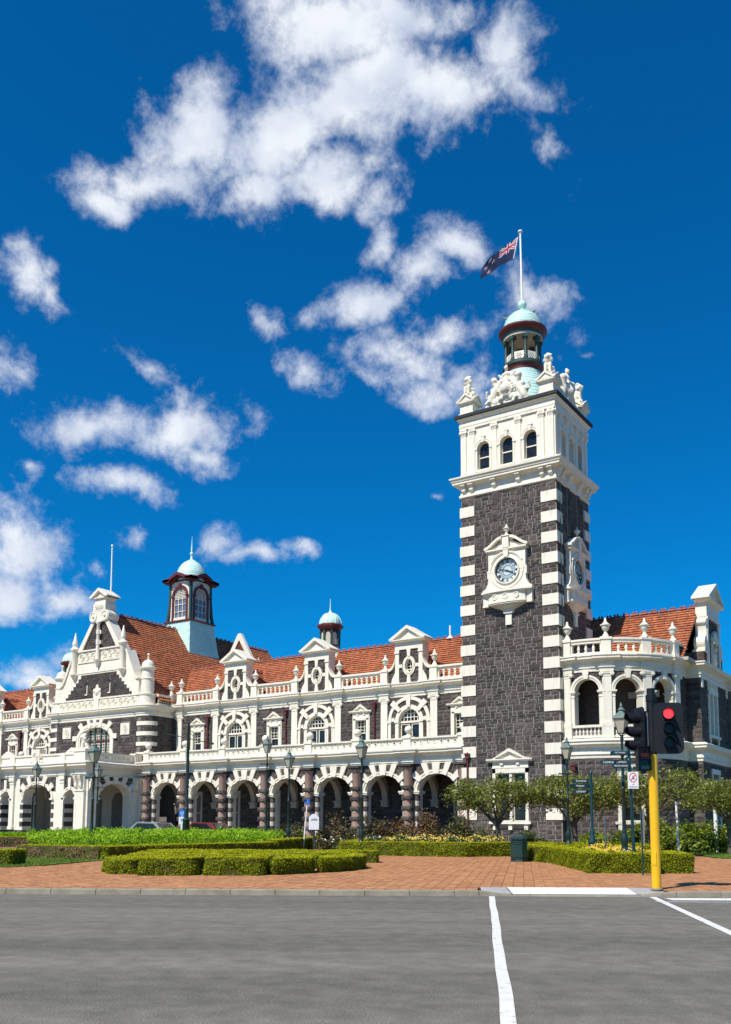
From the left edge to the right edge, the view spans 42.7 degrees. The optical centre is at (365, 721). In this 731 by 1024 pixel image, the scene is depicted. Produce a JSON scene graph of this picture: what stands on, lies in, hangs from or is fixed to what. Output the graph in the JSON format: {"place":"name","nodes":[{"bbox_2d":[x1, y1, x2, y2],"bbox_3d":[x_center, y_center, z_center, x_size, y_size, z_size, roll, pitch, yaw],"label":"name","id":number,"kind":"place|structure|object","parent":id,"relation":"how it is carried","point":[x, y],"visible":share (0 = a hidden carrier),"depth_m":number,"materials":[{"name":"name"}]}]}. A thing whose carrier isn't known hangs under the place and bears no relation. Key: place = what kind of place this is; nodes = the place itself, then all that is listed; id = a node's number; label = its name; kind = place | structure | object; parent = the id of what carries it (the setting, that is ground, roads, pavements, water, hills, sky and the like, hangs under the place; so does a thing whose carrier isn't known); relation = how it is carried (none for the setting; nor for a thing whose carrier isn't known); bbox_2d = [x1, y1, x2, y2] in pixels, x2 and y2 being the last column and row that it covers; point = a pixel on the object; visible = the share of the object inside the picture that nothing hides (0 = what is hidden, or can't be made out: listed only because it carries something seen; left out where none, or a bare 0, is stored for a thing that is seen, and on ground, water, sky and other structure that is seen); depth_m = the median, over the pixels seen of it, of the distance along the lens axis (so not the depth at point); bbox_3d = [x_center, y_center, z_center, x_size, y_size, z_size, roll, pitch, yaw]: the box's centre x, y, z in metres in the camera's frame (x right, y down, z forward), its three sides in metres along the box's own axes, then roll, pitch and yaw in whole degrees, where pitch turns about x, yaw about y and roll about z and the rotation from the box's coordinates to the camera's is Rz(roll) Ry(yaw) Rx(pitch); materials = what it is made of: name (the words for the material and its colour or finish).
{"place":"outdoors","nodes":[
{"label":"outdoors","id":0,"kind":"place"},
{"bbox_2d":[0,856,103,866],"bbox_3d":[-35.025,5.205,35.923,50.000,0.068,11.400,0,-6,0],"label":"lawn","id":1,"kind":"structure","parent":0,"point":[49,864],"depth_m":34.35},
{"bbox_2d":[0,848,26,864],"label":"hedge","id":2,"kind":"object","parent":1,"relation":"on","point":[8,856],"visible":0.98,"depth_m":31.77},
{"bbox_2d":[15,843,110,858],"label":"hedge","id":3,"kind":"object","parent":1,"relation":"on","point":[86,851],"visible":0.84,"depth_m":37.25,"materials":[{"name":"plant"}]},
{"bbox_2d":[0,894,730,1023],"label":"road","id":4,"kind":"structure","parent":0,"point":[177,959],"depth_m":10.69,"materials":[{"name":"asphalt"}]},
{"bbox_2d":[0,888,730,896],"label":"kerb","id":5,"kind":"structure","parent":4,"relation":"on","point":[176,891],"depth_m":20.83,"materials":[{"name":"concrete"}]},
{"bbox_2d":[0,844,730,890],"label":"pavement","id":6,"kind":"structure","parent":0,"point":[695,855],"depth_m":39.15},
{"bbox_2d":[0,831,31,836],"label":"bedding foliage","id":7,"kind":"object","parent":6,"relation":"on","point":[12,833],"visible":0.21,"depth_m":57.15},
{"bbox_2d":[0,836,48,846],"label":"hedge","id":8,"kind":"object","parent":6,"relation":"on","point":[9,841],"visible":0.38,"depth_m":55.13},
{"bbox_2d":[0,642,72,831],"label":"station wing","id":9,"kind":"structure","parent":6,"relation":"on","point":[25,725],"depth_m":91.00,"materials":[{"name":"stone"}]},
{"bbox_2d":[35,738,44,749],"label":"arch window","id":10,"kind":"structure","parent":9,"relation":"in","point":[40,744],"depth_m":90.28,"materials":[{"name":"white glass"}]},
{"bbox_2d":[30,761,42,833],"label":"lamp post","id":11,"kind":"object","parent":6,"relation":"on","point":[36,769],"visible":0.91,"depth_m":57.85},
{"bbox_2d":[101,854,150,873],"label":"hedge","id":12,"kind":"object","parent":6,"relation":"on","point":[121,864],"visible":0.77,"depth_m":26.67,"materials":[{"name":"plant"}]},
{"bbox_2d":[136,854,204,875],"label":"hedge","id":13,"kind":"object","parent":6,"relation":"on","point":[169,865],"visible":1,"depth_m":26.08,"materials":[{"name":"plant"}]},
{"bbox_2d":[99,841,278,858],"bbox_3d":[-7.557,5.676,41.483,1.058,0.677,11.426,-4,-8,31],"label":"hedge","id":14,"kind":"object","parent":6,"relation":"on","point":[116,850],"visible":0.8,"depth_m":40.41,"materials":[{"name":"plant"}]},
{"bbox_2d":[126,852,318,868],"bbox_3d":[-4.641,4.561,30.710,6.388,0.577,1.403,1,-7,-2],"label":"hedge","id":15,"kind":"object","parent":6,"relation":"on","point":[315,855],"visible":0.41,"depth_m":30.31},
{"bbox_2d":[201,854,270,875],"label":"hedge","id":16,"kind":"object","parent":6,"relation":"on","point":[241,865],"visible":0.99,"depth_m":26.28,"materials":[{"name":"plant"}]},
{"bbox_2d":[137,850,356,855],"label":"hedge","id":17,"kind":"object","parent":6,"relation":"on","point":[274,851],"visible":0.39,"depth_m":32.66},
{"bbox_2d":[147,848,379,862],"bbox_3d":[-3.841,5.062,35.271,8.752,0.562,1.414,0,-7,-2],"label":"hedge","id":18,"kind":"object","parent":6,"relation":"on","point":[372,856],"visible":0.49,"depth_m":34.84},
{"bbox_2d":[268,854,314,874],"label":"hedge","id":19,"kind":"object","parent":6,"relation":"on","point":[292,864],"visible":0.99,"depth_m":27.05,"materials":[{"name":"plant"}]},
{"bbox_2d":[303,799,309,848],"bbox_3d":[-3.299,5.707,51.867,0.364,2.763,0.106,0,-6,0],"label":"parking sign","id":20,"kind":"object","parent":6,"relation":"on","point":[307,801],"visible":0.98,"depth_m":51.92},
{"bbox_2d":[309,814,318,849],"bbox_3d":[-2.748,5.883,49.659,0.540,1.940,0.086,0,-6,0],"label":"information board","id":21,"kind":"object","parent":6,"relation":"on","point":[313,822],"visible":0.98,"depth_m":49.67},
{"bbox_2d":[311,807,358,848],"bbox_3d":[-1.554,6.165,53.813,3.171,2.463,2.522,-1,-7,12],"label":"shrub","id":22,"kind":"object","parent":6,"relation":"on","point":[336,832],"visible":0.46,"depth_m":53.59,"materials":[{"name":"green plant"}]},
{"bbox_2d":[316,853,366,872],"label":"hedge","id":23,"kind":"object","parent":6,"relation":"on","point":[341,862],"visible":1,"depth_m":28.77,"materials":[{"name":"plant"}]},
{"bbox_2d":[311,835,381,849],"bbox_3d":[-0.702,6.843,52.766,4.893,0.873,3.590,-1,-7,14],"label":"flower bed","id":24,"kind":"object","parent":6,"relation":"on","point":[322,840],"visible":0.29,"depth_m":52.14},
{"bbox_2d":[353,736,369,840],"bbox_3d":[-0.186,3.410,43.493,0.687,5.560,0.493,-4,-8,34],"label":"lamp post","id":25,"kind":"object","parent":6,"relation":"on","point":[362,747],"visible":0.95,"depth_m":43.53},
{"bbox_2d":[135,599,612,837],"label":"station wing","id":26,"kind":"structure","parent":6,"relation":"on","point":[322,705],"depth_m":70.29,"materials":[{"name":"stone"}]},
{"bbox_2d":[46,543,271,760],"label":"entrance pavilion","id":27,"kind":"structure","parent":26,"relation":"on","point":[117,677],"depth_m":82.69,"materials":[{"name":"white stone"}]},
{"bbox_2d":[87,728,109,757],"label":"great window","id":28,"kind":"structure","parent":27,"relation":"in","point":[101,736],"depth_m":81.30,"materials":[{"name":"white glass"}]},
{"bbox_2d":[110,545,113,590],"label":"flag pole","id":29,"kind":"object","parent":27,"relation":"attached to","point":[112,546],"visible":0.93,"depth_m":84.30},
{"bbox_2d":[195,732,200,749],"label":"window","id":30,"kind":"structure","parent":26,"relation":"in","point":[197,734],"depth_m":78.59,"materials":[{"name":"white glass"}]},
{"bbox_2d":[228,723,241,752],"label":"arch window","id":31,"kind":"structure","parent":26,"relation":"in","point":[235,731],"depth_m":76.30,"materials":[{"name":"white glass"}]},
{"bbox_2d":[230,633,259,660],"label":"gable","id":32,"kind":"structure","parent":26,"relation":"on","point":[240,642],"depth_m":87.64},
{"bbox_2d":[271,726,277,745],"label":"window","id":33,"kind":"structure","parent":26,"relation":"in","point":[274,730],"depth_m":73.97,"materials":[{"name":"white glass"}]},
{"bbox_2d":[309,716,324,748],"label":"arch window","id":34,"kind":"structure","parent":26,"relation":"in","point":[317,724],"depth_m":71.61,"materials":[{"name":"white glass"}]},
{"bbox_2d":[357,720,365,739],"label":"window","id":35,"kind":"structure","parent":26,"relation":"in","point":[361,725],"depth_m":69.32,"materials":[{"name":"white glass"}]},
{"bbox_2d":[400,709,418,743],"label":"arch window","id":36,"kind":"structure","parent":26,"relation":"in","point":[410,717],"depth_m":67.04,"materials":[{"name":"white glass"}]},
{"bbox_2d":[456,713,462,732],"bbox_3d":[6.694,0.508,64.608,0.940,2.180,0.135,-4,-8,34],"label":"window","id":37,"kind":"structure","parent":26,"relation":"in","point":[459,719],"depth_m":64.83,"materials":[{"name":"white glass"}]},
{"bbox_2d":[350,810,397,837],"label":"shrub","id":38,"kind":"object","parent":6,"relation":"on","point":[367,829],"visible":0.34,"depth_m":54.01,"materials":[{"name":"brown plant"}]},
{"bbox_2d":[371,817,427,837],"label":"shrub","id":39,"kind":"object","parent":6,"relation":"on","point":[410,830],"visible":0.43,"depth_m":53.63,"materials":[{"name":"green plant"}]},
{"bbox_2d":[413,804,439,835],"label":"shrub","id":40,"kind":"object","parent":6,"relation":"on","point":[428,824],"visible":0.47,"depth_m":53.77,"materials":[{"name":"brown plant"}]},
{"bbox_2d":[428,823,464,841],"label":"shrub","id":41,"kind":"object","parent":6,"relation":"on","point":[438,832],"visible":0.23,"depth_m":51.79,"materials":[{"name":"green plant"}]},
{"bbox_2d":[443,811,496,837],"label":"shrub","id":42,"kind":"object","parent":6,"relation":"on","point":[462,830],"visible":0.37,"depth_m":52.36,"materials":[{"name":"green plant"}]},
{"bbox_2d":[509,834,527,861],"bbox_3d":[6.027,4.962,36.677,0.721,1.070,0.721,-1,-7,11],"label":"litter bin","id":43,"kind":"object","parent":6,"relation":"on","point":[518,843],"visible":1,"depth_m":36.40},
{"bbox_2d":[449,300,598,841],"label":"clock tower","id":44,"kind":"structure","parent":6,"relation":"on","point":[525,485],"depth_m":59.10,"materials":[{"name":"grey stone"}]},
{"bbox_2d":[464,376,475,395],"bbox_3d":[6.937,-22.424,62.613,0.915,1.489,0.820,7,-9,-44],"label":"stone lion","id":45,"kind":"object","parent":44,"relation":"on","point":[468,389],"visible":0.82,"depth_m":62.36},
{"bbox_2d":[479,443,488,469],"bbox_3d":[7.875,-17.402,61.374,0.880,1.910,0.110,-4,-8,34],"label":"belfry window","id":46,"kind":"structure","parent":44,"relation":"in","point":[484,448],"depth_m":61.44,"materials":[{"name":"blue glass"}]},
{"bbox_2d":[497,773,509,820],"bbox_3d":[8.661,4.721,58.167,0.910,2.970,0.135,-4,-8,34],"label":"window","id":47,"kind":"structure","parent":44,"relation":"in","point":[505,774],"depth_m":58.24,"materials":[{"name":"black glass"}]},
{"bbox_2d":[502,437,512,463],"bbox_3d":[9.251,-17.501,60.452,0.880,1.910,0.110,-4,-8,34],"label":"belfry window","id":48,"kind":"structure","parent":44,"relation":"in","point":[507,447],"depth_m":60.51,"materials":[{"name":"blue glass"}]},
{"bbox_2d":[485,365,530,407],"bbox_3d":[9.213,-21.834,60.902,3.450,2.940,1.027,-4,-8,34],"label":"coat of arms","id":49,"kind":"object","parent":44,"relation":"attached to","point":[504,387],"visible":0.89,"depth_m":60.61},
{"bbox_2d":[514,230,522,299],"bbox_3d":[10.549,-31.284,64.117,0.557,5.283,0.314,2,-7,-16],"label":"flag pole","id":50,"kind":"object","parent":44,"relation":"on","point":[521,274],"visible":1,"depth_m":64.07,"materials":[{"name":"metal"}]},
{"bbox_2d":[480,237,517,278],"bbox_3d":[9.206,-31.925,64.322,2.596,2.951,0.393,-1,-7,12],"label":"flag","id":51,"kind":"object","parent":50,"relation":"attached to","point":[504,255],"visible":1,"depth_m":64.34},
{"bbox_2d":[513,773,525,820],"bbox_3d":[9.565,4.656,57.561,0.910,2.970,0.135,-4,-8,34],"label":"window","id":52,"kind":"structure","parent":44,"relation":"in","point":[519,816],"depth_m":57.62,"materials":[{"name":"black glass"}]},
{"bbox_2d":[526,431,536,458],"bbox_3d":[10.628,-17.600,59.529,0.880,1.910,0.110,-4,-8,34],"label":"belfry window","id":53,"kind":"structure","parent":44,"relation":"in","point":[531,438],"depth_m":59.58,"materials":[{"name":"blue glass"}]},
{"bbox_2d":[543,353,555,372],"bbox_3d":[11.655,-22.755,59.513,0.820,1.489,0.915,-3,-7,24],"label":"stone lion","id":54,"kind":"object","parent":44,"relation":"on","point":[547,361],"visible":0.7,"depth_m":59.26},
{"bbox_2d":[559,368,577,408],"bbox_3d":[13.199,-21.768,61.315,1.027,2.941,2.925,-4,-8,34],"label":"coat of arms","id":55,"kind":"object","parent":44,"relation":"attached to","point":[566,390],"visible":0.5,"depth_m":60.87},
{"bbox_2d":[574,383,583,401],"bbox_3d":[14.381,-22.287,63.513,0.915,1.489,0.820,-3,-7,29],"label":"stone lion","id":56,"kind":"object","parent":44,"relation":"on","point":[578,391],"visible":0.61,"depth_m":63.27},
{"bbox_2d":[510,827,548,841],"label":"shrub","id":57,"kind":"object","parent":6,"relation":"on","point":[528,834],"visible":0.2,"depth_m":51.38,"materials":[{"name":"green plant"}]},
{"bbox_2d":[559,736,575,843],"bbox_3d":[9.394,3.444,43.394,0.687,5.560,0.493,-4,-8,34],"label":"lamp post","id":58,"kind":"object","parent":6,"relation":"on","point":[566,747],"visible":0.92,"depth_m":43.43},
{"bbox_2d":[522,770,621,841],"bbox_3d":[10.333,4.578,46.859,5.151,4.172,5.186,-4,-8,34],"label":"tree","id":59,"kind":"object","parent":6,"relation":"on","point":[583,806],"visible":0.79,"depth_m":46.20,"materials":[{"name":"green plant"}]},
{"bbox_2d":[481,887,663,894],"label":"kerb ramp","id":60,"kind":"structure","parent":6,"relation":"on","point":[555,890],"depth_m":21.44,"materials":[{"name":"concrete"}]},
{"bbox_2d":[624,688,683,890],"bbox_3d":[6.722,1.540,21.710,1.319,4.710,0.579,-3,-7,29],"label":"traffic signal","id":61,"kind":"object","parent":60,"relation":"on","point":[655,729],"visible":1,"depth_m":21.77,"materials":[{"name":"metal"}]},
{"bbox_2d":[569,770,596,845],"bbox_3d":[8.261,3.631,35.846,1.158,3.560,0.543,2,-7,-11],"label":"finger post","id":62,"kind":"object","parent":6,"relation":"on","point":[592,840],"visible":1,"depth_m":35.85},
{"bbox_2d":[528,843,649,845],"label":"hedge","id":63,"kind":"object","parent":6,"relation":"on","point":[581,844],"visible":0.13,"depth_m":42.22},
{"bbox_2d":[578,827,608,842],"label":"shrub","id":64,"kind":"object","parent":6,"relation":"on","point":[598,838],"visible":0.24,"depth_m":50.38,"materials":[{"name":"green plant"}]},
{"bbox_2d":[527,844,694,873],"bbox_3d":[8.342,4.847,33.469,3.683,0.751,10.358,1,-7,-3],"label":"hedge","id":65,"kind":"object","parent":6,"relation":"on","point":[587,860],"visible":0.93,"depth_m":28.51,"materials":[{"name":"plant"}]},
{"bbox_2d":[560,618,693,841],"bbox_3d":[15.676,1.209,59.632,10.254,14.045,10.270,-4,-8,34],"label":"corner bay","id":66,"kind":"object","parent":6,"relation":"on","point":[602,684],"visible":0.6,"depth_m":55.86,"materials":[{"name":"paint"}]},
{"bbox_2d":[625,775,642,820],"bbox_3d":[15.706,4.504,55.002,1.211,2.750,0.140,0,-7,-1],"label":"window","id":67,"kind":"structure","parent":66,"relation":"in","point":[636,816],"depth_m":54.94,"materials":[{"name":"black glass"}]},
{"bbox_2d":[604,819,660,842],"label":"shrub","id":68,"kind":"object","parent":6,"relation":"on","point":[617,836],"visible":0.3,"depth_m":49.92,"materials":[{"name":"green plant"}]},
{"bbox_2d":[640,810,644,874],"bbox_3d":[8.159,3.567,27.527,0.052,1.900,0.560,0,-7,6],"label":"edge on sign","id":69,"kind":"object","parent":6,"relation":"on","point":[642,827],"visible":1,"depth_m":27.47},
{"bbox_2d":[593,761,719,843],"bbox_3d":[13.567,4.197,44.650,6.028,4.482,5.566,-1,-7,13],"label":"tree","id":70,"kind":"object","parent":6,"relation":"on","point":[615,793],"visible":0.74,"depth_m":44.00,"materials":[{"name":"green plant"}]},
{"bbox_2d":[598,584,730,828],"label":"end wing","id":71,"kind":"structure","parent":6,"relation":"on","point":[708,678],"depth_m":60.09,"materials":[{"name":"stone"}]},
{"bbox_2d":[675,802,679,850],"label":"marker post","id":72,"kind":"object","parent":6,"relation":"on","point":[677,831],"visible":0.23,"depth_m":47.27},
{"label":"soil","id":73,"kind":"structure","parent":6,"relation":"on","visible":0},
{"bbox_2d":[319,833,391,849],"bbox_3d":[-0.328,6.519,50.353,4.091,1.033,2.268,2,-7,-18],"label":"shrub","id":74,"kind":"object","parent":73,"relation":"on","point":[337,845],"visible":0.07,"depth_m":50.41,"materials":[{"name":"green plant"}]},
{"bbox_2d":[339,840,510,856],"bbox_3d":[2.729,5.782,42.508,8.053,0.747,2.098,0,-7,6],"label":"hedge","id":75,"kind":"object","parent":73,"relation":"on","point":[443,849],"visible":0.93,"depth_m":41.98,"materials":[{"name":"plant"}]},
{"bbox_2d":[382,833,506,842],"bbox_3d":[3.818,5.884,44.850,5.942,1.070,4.695,-1,-7,11],"label":"flower bed","id":76,"kind":"object","parent":73,"relation":"on","point":[448,838],"visible":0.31,"depth_m":44.06,"materials":[{"name":"plant"}]},
{"bbox_2d":[441,772,545,839],"bbox_3d":[6.772,4.674,47.813,5.083,4.152,5.267,6,-8,-40],"label":"tree","id":77,"kind":"object","parent":73,"relation":"on","point":[504,791],"visible":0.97,"depth_m":47.36,"materials":[{"name":"green plant"}]},
{"bbox_2d":[0,0,730,691],"label":"sky","id":78,"kind":"structure","parent":0,"point":[246,308],"materials":[{"name":"blue"}]},
{"bbox_2d":[364,888,667,895],"bbox_3d":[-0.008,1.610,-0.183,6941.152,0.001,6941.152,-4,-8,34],"label":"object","id":79,"kind":"structure","parent":0,"point":[560,894],"depth_m":23.23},
{"bbox_2d":[527,841,646,843],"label":"hedge","id":80,"kind":"object","parent":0,"point":[539,842],"visible":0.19,"depth_m":45.63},
{"bbox_2d":[544,844,662,850],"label":"hedge","id":81,"kind":"object","parent":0,"point":[647,847],"visible":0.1,"depth_m":39.39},
{"bbox_2d":[689,851,730,857],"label":"lawn grass","id":82,"kind":"structure","parent":0,"point":[724,855],"depth_m":45.06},
{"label":"soil","id":83,"kind":"structure","parent":0,"visible":0},
{"bbox_2d":[85,741,101,844],"bbox_3d":[-12.516,3.436,42.880,0.687,5.260,0.493,-4,-8,34],"label":"lamp post","id":84,"kind":"object","parent":83,"relation":"on","point":[94,751],"visible":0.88,"depth_m":42.94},
{"bbox_2d":[24,826,305,844],"bbox_3d":[-11.805,6.210,49.649,13.618,1.452,20.637,-1,-7,9],"label":"bedding foliage","id":85,"kind":"object","parent":83,"relation":"on","point":[116,836],"visible":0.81,"depth_m":44.49,"materials":[{"name":"plant"}]},
{"bbox_2d":[179,810,183,829],"bbox_3d":[-10.549,6.155,53.641,0.360,2.180,0.141,0,-6,0],"label":"parking sign","id":86,"kind":"object","parent":83,"relation":"on","point":[181,814],"visible":0.56,"depth_m":53.65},
{"bbox_2d":[165,722,213,829],"bbox_3d":[-9.893,3.524,51.926,2.912,7.050,0.429,-1,-7,8],"label":"span pole","id":87,"kind":"object","parent":83,"relation":"on","point":[186,822],"visible":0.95,"depth_m":51.90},
{"bbox_2d":[261,735,273,839],"bbox_3d":[-6.000,4.202,56.685,0.687,6.760,0.493,-4,-8,34],"label":"lamp post","id":88,"kind":"object","parent":83,"relation":"on","point":[267,744],"visible":0.87,"depth_m":56.78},
{"bbox_2d":[282,748,295,837],"bbox_3d":[-4.220,4.238,51.348,0.687,5.560,0.493,-4,-8,34],"label":"lamp post","id":89,"kind":"object","parent":83,"relation":"on","point":[289,758],"visible":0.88,"depth_m":51.38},
{"bbox_2d":[275,819,305,837],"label":"shrub","id":90,"kind":"object","parent":83,"relation":"on","point":[295,833],"visible":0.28,"depth_m":52.98,"materials":[{"name":"green plant"}]},
{"bbox_2d":[266,836,318,849],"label":"hedge","id":91,"kind":"object","parent":83,"relation":"on","point":[291,843],"visible":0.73,"depth_m":49.67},
{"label":"lawn","id":92,"kind":"structure","parent":0,"visible":0},
{"bbox_2d":[637,814,690,845],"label":"shrub","id":93,"kind":"object","parent":92,"relation":"on","point":[665,830],"visible":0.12,"depth_m":50.45,"materials":[{"name":"green plant"}]},
{"bbox_2d":[660,826,722,852],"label":"shrub","id":94,"kind":"object","parent":92,"relation":"on","point":[694,842],"visible":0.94,"depth_m":48.58,"materials":[{"name":"green plant"}]},
{"bbox_2d":[675,816,726,851],"bbox_3d":[18.037,6.107,50.326,3.249,2.014,2.712,1,-7,-9],"label":"shrub","id":95,"kind":"object","parent":92,"relation":"on","point":[706,828],"visible":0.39,"depth_m":50.10,"materials":[{"name":"green plant"}]},
{"bbox_2d":[683,777,730,853],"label":"tree","id":96,"kind":"object","parent":92,"relation":"on","point":[720,796],"visible":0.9,"depth_m":46.16,"materials":[{"name":"green plant"}]},
{"bbox_2d":[699,821,726,851],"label":"shrub","id":97,"kind":"object","parent":92,"relation":"on","point":[725,829],"visible":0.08,"depth_m":50.74,"materials":[{"name":"green plant"}]},
{"bbox_2d":[713,810,718,851],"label":"marker post","id":98,"kind":"object","parent":92,"relation":"on","point":[715,823],"visible":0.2,"depth_m":49.84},
{"bbox_2d":[714,838,727,851],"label":"shrub","id":99,"kind":"object","parent":92,"relation":"on","point":[723,843],"visible":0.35,"depth_m":48.74,"materials":[{"name":"green plant"}]},
{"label":"forecourt","id":100,"kind":"structure","parent":0,"visible":0},
{"bbox_2d":[0,747,142,835],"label":"entrance portico","id":101,"kind":"structure","parent":100,"relation":"on","point":[64,781],"depth_m":76.15,"materials":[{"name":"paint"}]},
{"bbox_2d":[79,733,90,748],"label":"stone lion","id":102,"kind":"object","parent":101,"relation":"on","point":[84,743],"visible":0.84,"depth_m":73.37},
{"bbox_2d":[97,793,122,829],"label":"inner doorway","id":103,"kind":"structure","parent":101,"relation":"in","point":[117,801],"depth_m":78.40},
{"bbox_2d":[94,762,103,828],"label":"lamp post","id":104,"kind":"object","parent":100,"relation":"on","point":[98,770],"visible":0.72,"depth_m":63.83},
{"bbox_2d":[130,822,174,829],"bbox_3d":[-14.227,7.572,63.539,4.220,1.450,1.770,-3,-7,30],"label":"parked car","id":105,"kind":"object","parent":100,"relation":"on","point":[148,825],"visible":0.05,"depth_m":63.04,"materials":[{"name":"silver glass"}]},
{"bbox_2d":[189,822,229,830],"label":"parked car","id":106,"kind":"object","parent":100,"relation":"on","point":[206,825],"visible":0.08,"depth_m":65.03,"materials":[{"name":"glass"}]},
{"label":"soil","id":107,"kind":"structure","parent":0,"visible":0},
{"bbox_2d":[604,817,606,848],"bbox_3d":[8.536,4.260,33.234,0.052,1.750,0.400,-2,-7,20],"label":"edge on sign","id":108,"kind":"object","parent":107,"relation":"on","point":[605,838],"visible":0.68,"depth_m":33.19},
{"bbox_2d":[583,841,650,852],"bbox_3d":[8.627,4.593,32.104,1.647,0.908,5.158,0,-7,3],"label":"flower bed","id":109,"kind":"object","parent":107,"relation":"on","point":[611,848],"visible":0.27,"depth_m":31.59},
{"bbox_2d":[599,748,638,851],"bbox_3d":[8.445,2.746,30.249,1.588,4.121,0.516,0,-7,6],"label":"finger post","id":110,"kind":"object","parent":107,"relation":"on","point":[633,782],"visible":0.83,"depth_m":30.36,"materials":[{"name":"metal"}]},
{"bbox_2d":[610,703,632,851],"bbox_3d":[8.540,2.099,30.966,0.687,5.560,0.493,-4,-8,34],"label":"lamp post","id":111,"kind":"object","parent":107,"relation":"on","point":[621,722],"visible":0.75,"depth_m":30.97,"materials":[{"name":"metal"}]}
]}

